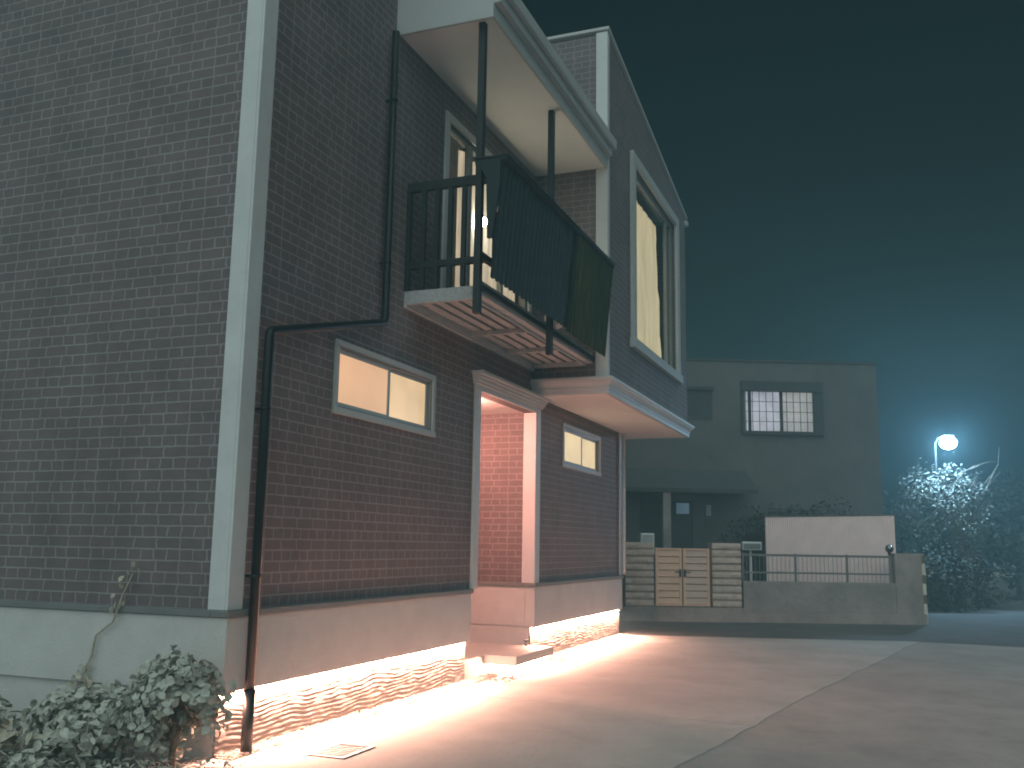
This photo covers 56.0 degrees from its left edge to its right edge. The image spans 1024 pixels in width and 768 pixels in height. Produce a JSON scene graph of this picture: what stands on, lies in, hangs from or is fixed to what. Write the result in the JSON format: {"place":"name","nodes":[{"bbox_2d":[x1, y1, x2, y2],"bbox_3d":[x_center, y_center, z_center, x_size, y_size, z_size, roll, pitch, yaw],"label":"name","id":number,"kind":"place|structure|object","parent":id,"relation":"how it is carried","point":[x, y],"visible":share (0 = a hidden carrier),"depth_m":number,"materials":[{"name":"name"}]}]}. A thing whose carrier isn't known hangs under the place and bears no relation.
{"place":"outdoors","nodes":[
{"label":"outdoors","id":0,"kind":"place"},
{"bbox_2d":[6,557,1023,767],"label":"ground","id":1,"kind":"structure","parent":0,"point":[931,705],"depth_m":8.33,"materials":[{"name":"concrete"}]},
{"bbox_2d":[0,749,96,767],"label":"soil bed","id":2,"kind":"object","parent":1,"relation":"on","point":[47,757],"visible":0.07,"depth_m":6.40,"materials":[{"name":"soil"}]},
{"bbox_2d":[0,689,21,739],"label":"weed","id":3,"kind":"object","parent":2,"relation":"on","point":[7,713],"visible":0.54,"depth_m":6.51,"materials":[{"name":"green plant"}]},
{"bbox_2d":[0,718,44,762],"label":"weed","id":4,"kind":"object","parent":2,"relation":"on","point":[6,733],"visible":0.84,"depth_m":6.06,"materials":[{"name":"green plant"}]},
{"bbox_2d":[0,729,60,767],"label":"weed","id":5,"kind":"object","parent":2,"relation":"on","point":[27,760],"visible":1,"depth_m":5.76,"materials":[{"name":"green plant"}]},
{"bbox_2d":[10,680,133,766],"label":"round shrub","id":6,"kind":"object","parent":2,"relation":"on","point":[68,708],"visible":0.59,"depth_m":6.29,"materials":[{"name":"green plant"}]},
{"bbox_2d":[43,719,117,767],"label":"weed","id":7,"kind":"object","parent":2,"relation":"on","point":[85,746],"visible":0.94,"depth_m":5.96,"materials":[{"name":"green plant"}]},
{"bbox_2d":[0,730,241,767],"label":"ground cover","id":8,"kind":"object","parent":2,"relation":"on","point":[138,760],"visible":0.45,"depth_m":6.08,"materials":[{"name":"green plant"}]},
{"bbox_2d":[106,645,236,767],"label":"round shrub","id":9,"kind":"object","parent":2,"relation":"on","point":[176,700],"visible":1,"depth_m":6.10,"materials":[{"name":"green plant"}]},
{"bbox_2d":[0,0,694,757],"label":"brick house","id":10,"kind":"structure","parent":1,"relation":"on","point":[316,408],"depth_m":8.10,"materials":[{"name":"brick-pattern siding"},{"name":"white siding"},{"name":"white paint"}]},
{"bbox_2d":[66,562,139,694],"bbox_3d":[-2.961,1.923,6.912,0.595,1.287,0.066,-3,-10,21],"label":"climbing vine","id":11,"kind":"object","parent":10,"relation":"attached to","point":[84,679],"visible":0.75,"depth_m":6.94,"materials":[{"name":"green plant"}]},
{"bbox_2d":[332,338,435,436],"bbox_3d":[-1.164,0.080,8.985,0.094,0.634,1.925,-3,-10,21],"label":"window","id":12,"kind":"structure","parent":10,"relation":"in","point":[369,386],"depth_m":8.88,"materials":[{"name":"grey glass"}]},
{"bbox_2d":[483,218,486,226],"bbox_3d":[-0.352,-2.298,11.642,0.115,0.830,0.118,-3,-10,21],"label":"hanging bulb","id":13,"kind":"object","parent":10,"relation":"hanging from","point":[484,222],"visible":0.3,"depth_m":11.55,"materials":[{"name":"white"}]},
{"bbox_2d":[440,110,531,312],"bbox_3d":[-0.512,-1.668,11.635,0.630,2.200,2.750,-3,-10,21],"label":"balcony window","id":14,"kind":"structure","parent":10,"relation":"in","point":[466,166],"depth_m":11.10,"materials":[{"name":"beige glass"}]},
{"bbox_2d":[545,315,562,329],"bbox_3d":[0.495,-0.793,11.053,0.237,0.339,0.236,-3,-10,21],"label":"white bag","id":15,"kind":"object","parent":10,"relation":"on","point":[556,325],"visible":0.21,"depth_m":10.98,"materials":[{"name":"plastic"}]},
{"bbox_2d":[562,423,601,476],"bbox_3d":[1.045,1.016,14.557,0.094,0.632,1.903,-3,-10,21],"label":"window","id":16,"kind":"structure","parent":10,"relation":"in","point":[581,449],"depth_m":14.53,"materials":[{"name":"grey glass"}]},
{"bbox_2d":[630,150,682,383],"bbox_3d":[2.213,-1.699,15.288,0.315,2.934,3.330,-3,-10,21],"label":"bay window","id":17,"kind":"structure","parent":10,"relation":"in","point":[644,297],"depth_m":15.62,"materials":[{"name":"grey glass"}]},
{"bbox_2d":[210,633,627,760],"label":"gravel","id":18,"kind":"structure","parent":1,"relation":"on","point":[490,675],"depth_m":8.77,"materials":[{"name":"white gravel"}]},
{"bbox_2d":[882,491,943,574],"bbox_3d":[11.727,5.326,32.084,5.107,3.844,3.762,-2,-10,18],"label":"dark tree","id":19,"kind":"object","parent":1,"relation":"on","point":[904,543],"visible":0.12,"depth_m":31.70,"materials":[{"name":"green plant"}]},
{"bbox_2d":[892,452,999,608],"bbox_3d":[11.515,3.836,25.650,2.600,4.261,2.199,1,-9,-2],"label":"ivy tree","id":20,"kind":"object","parent":1,"relation":"on","point":[958,531],"visible":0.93,"depth_m":25.34,"materials":[{"name":"green plant"}]},
{"bbox_2d":[212,635,918,767],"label":"driveway","id":21,"kind":"structure","parent":0,"point":[713,692],"depth_m":8.70,"materials":[{"name":"concrete"}]},
{"bbox_2d":[306,742,375,758],"bbox_3d":[-1.202,2.587,6.797,0.300,0.008,0.440,-3,-10,21],"label":"drain grate","id":22,"kind":"object","parent":21,"relation":"on","point":[341,750],"visible":1,"depth_m":6.79,"materials":[{"name":"metal"}]},
{"bbox_2d":[484,645,552,674],"bbox_3d":[0.094,3.306,11.497,0.400,0.242,1.280,-3,-10,21],"label":"doorstep","id":23,"kind":"object","parent":21,"relation":"on","point":[515,660],"visible":0.98,"depth_m":11.12,"materials":[{"name":"concrete"}]},
{"bbox_2d":[622,358,882,604],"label":"neighbour house","id":24,"kind":"structure","parent":0,"point":[784,434],"depth_m":23.86,"materials":[{"name":"paint"}]},
{"bbox_2d":[640,501,692,604],"bbox_3d":[3.748,4.141,23.440,1.300,2.560,0.090,1,-9,-2],"label":"door","id":25,"kind":"structure","parent":24,"relation":"in","point":[650,511],"depth_m":23.53,"materials":[{"name":"wood"}]},
{"bbox_2d":[741,381,823,435],"bbox_3d":[6.742,0.610,24.048,2.050,1.340,0.160,1,-9,-2],"label":"window","id":26,"kind":"structure","parent":24,"relation":"in","point":[774,410],"depth_m":24.06,"materials":[{"name":"glass"}]},
{"bbox_2d":[522,0,1023,558],"label":"sky","id":27,"kind":"structure","parent":0,"point":[847,176],"materials":[{"name":"teal"}]},
{"bbox_2d":[619,576,1023,646],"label":"road","id":28,"kind":"structure","parent":0,"point":[999,624],"depth_m":17.93,"materials":[{"name":"grey asphalt"}]},
{"bbox_2d":[640,533,653,550],"bbox_3d":[2.789,3.947,19.849,0.280,1.730,0.158,1,-9,-2],"label":"louvred box","id":29,"kind":"object","parent":28,"relation":"on","point":[646,537],"visible":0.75,"depth_m":19.91,"materials":[{"name":"white plastic"}]},
{"bbox_2d":[619,604,744,622],"bbox_3d":[3.336,4.686,19.626,2.570,0.318,0.960,1,-9,-2],"label":"gate step","id":30,"kind":"object","parent":28,"relation":"on","point":[682,613],"visible":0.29,"depth_m":19.16,"materials":[{"name":"concrete"}]},
{"bbox_2d":[622,542,653,606],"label":"block pillar","id":31,"kind":"structure","parent":30,"relation":"on","point":[638,585],"depth_m":19.30,"materials":[{"name":"grey concrete"}]},
{"bbox_2d":[655,548,709,605],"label":"double gate","id":32,"kind":"structure","parent":30,"relation":"on","point":[668,578],"depth_m":19.41,"materials":[{"name":"beige wood"}]},
{"bbox_2d":[707,543,741,607],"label":"block pillar","id":33,"kind":"structure","parent":30,"relation":"on","point":[725,581],"depth_m":19.37,"materials":[{"name":"grey concrete"}]},
{"bbox_2d":[739,542,761,580],"bbox_3d":[4.890,4.029,19.690,0.410,1.585,0.268,1,-9,-2],"label":"mailbox","id":34,"kind":"object","parent":28,"relation":"on","point":[750,546],"visible":0.77,"depth_m":19.68,"materials":[{"name":"metal"}]},
{"bbox_2d":[715,495,897,575],"bbox_3d":[6.996,3.979,22.466,4.591,2.779,1.604,1,-9,-2],"label":"garden bush","id":35,"kind":"object","parent":28,"relation":"on","point":[762,525],"visible":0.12,"depth_m":22.55,"materials":[{"name":"green plant"}]},
{"bbox_2d":[744,514,895,582],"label":"garden shed","id":36,"kind":"structure","parent":28,"relation":"on","point":[869,535],"depth_m":20.37,"materials":[{"name":"pale painted metal siding"},{"name":"dark metal trim"}]},
{"bbox_2d":[741,553,927,624],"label":"boundary wall","id":37,"kind":"structure","parent":28,"relation":"on","point":[899,600],"depth_m":19.38,"materials":[{"name":"concrete"}]},
{"bbox_2d":[741,553,892,582],"bbox_3d":[6.198,3.734,19.541,3.100,0.560,0.040,1,-9,-2],"label":"wall railing","id":38,"kind":"object","parent":37,"relation":"on","point":[847,573],"depth_m":19.54,"materials":[{"name":"metal"}]},
{"bbox_2d":[885,545,893,554],"bbox_3d":[7.694,3.381,19.638,0.170,0.215,0.167,1,-9,-2],"label":"round lamp","id":39,"kind":"object","parent":38,"relation":"on","point":[889,549],"visible":1,"depth_m":19.59,"materials":[{"name":"silver glass"}]},
{"bbox_2d":[921,556,927,619],"bbox_3d":[8.340,4.158,19.502,0.067,1.340,0.086,1,-9,-2],"label":"corner guard","id":40,"kind":"object","parent":37,"relation":"attached to","point":[924,585],"visible":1,"depth_m":19.47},
{"bbox_2d":[934,434,956,602],"bbox_3d":[11.295,3.585,25.041,0.405,4.527,0.784,6,-11,-28],"label":"street lamp","id":41,"kind":"object","parent":28,"relation":"on","point":[948,442],"visible":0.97,"depth_m":25.27,"materials":[{"name":"white metal"}]},
{"bbox_2d":[910,537,1002,611],"bbox_3d":[10.540,4.863,24.042,3.321,2.063,1.831,1,-9,-2],"label":"hedge bush","id":42,"kind":"object","parent":28,"relation":"on","point":[936,591],"visible":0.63,"depth_m":23.84,"materials":[{"name":"green plant"}]},
{"bbox_2d":[924,468,1023,600],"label":"dark tree","id":43,"kind":"object","parent":28,"relation":"on","point":[1013,550],"visible":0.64,"depth_m":29.87,"materials":[{"name":"green plant"}]},
{"bbox_2d":[966,585,1010,607],"bbox_3d":[12.623,5.661,25.583,1.162,0.668,0.922,1,-9,-2],"label":"bush","id":44,"kind":"object","parent":28,"relation":"on","point":[995,598],"visible":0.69,"depth_m":25.39,"materials":[{"name":"green plant"}]}
]}

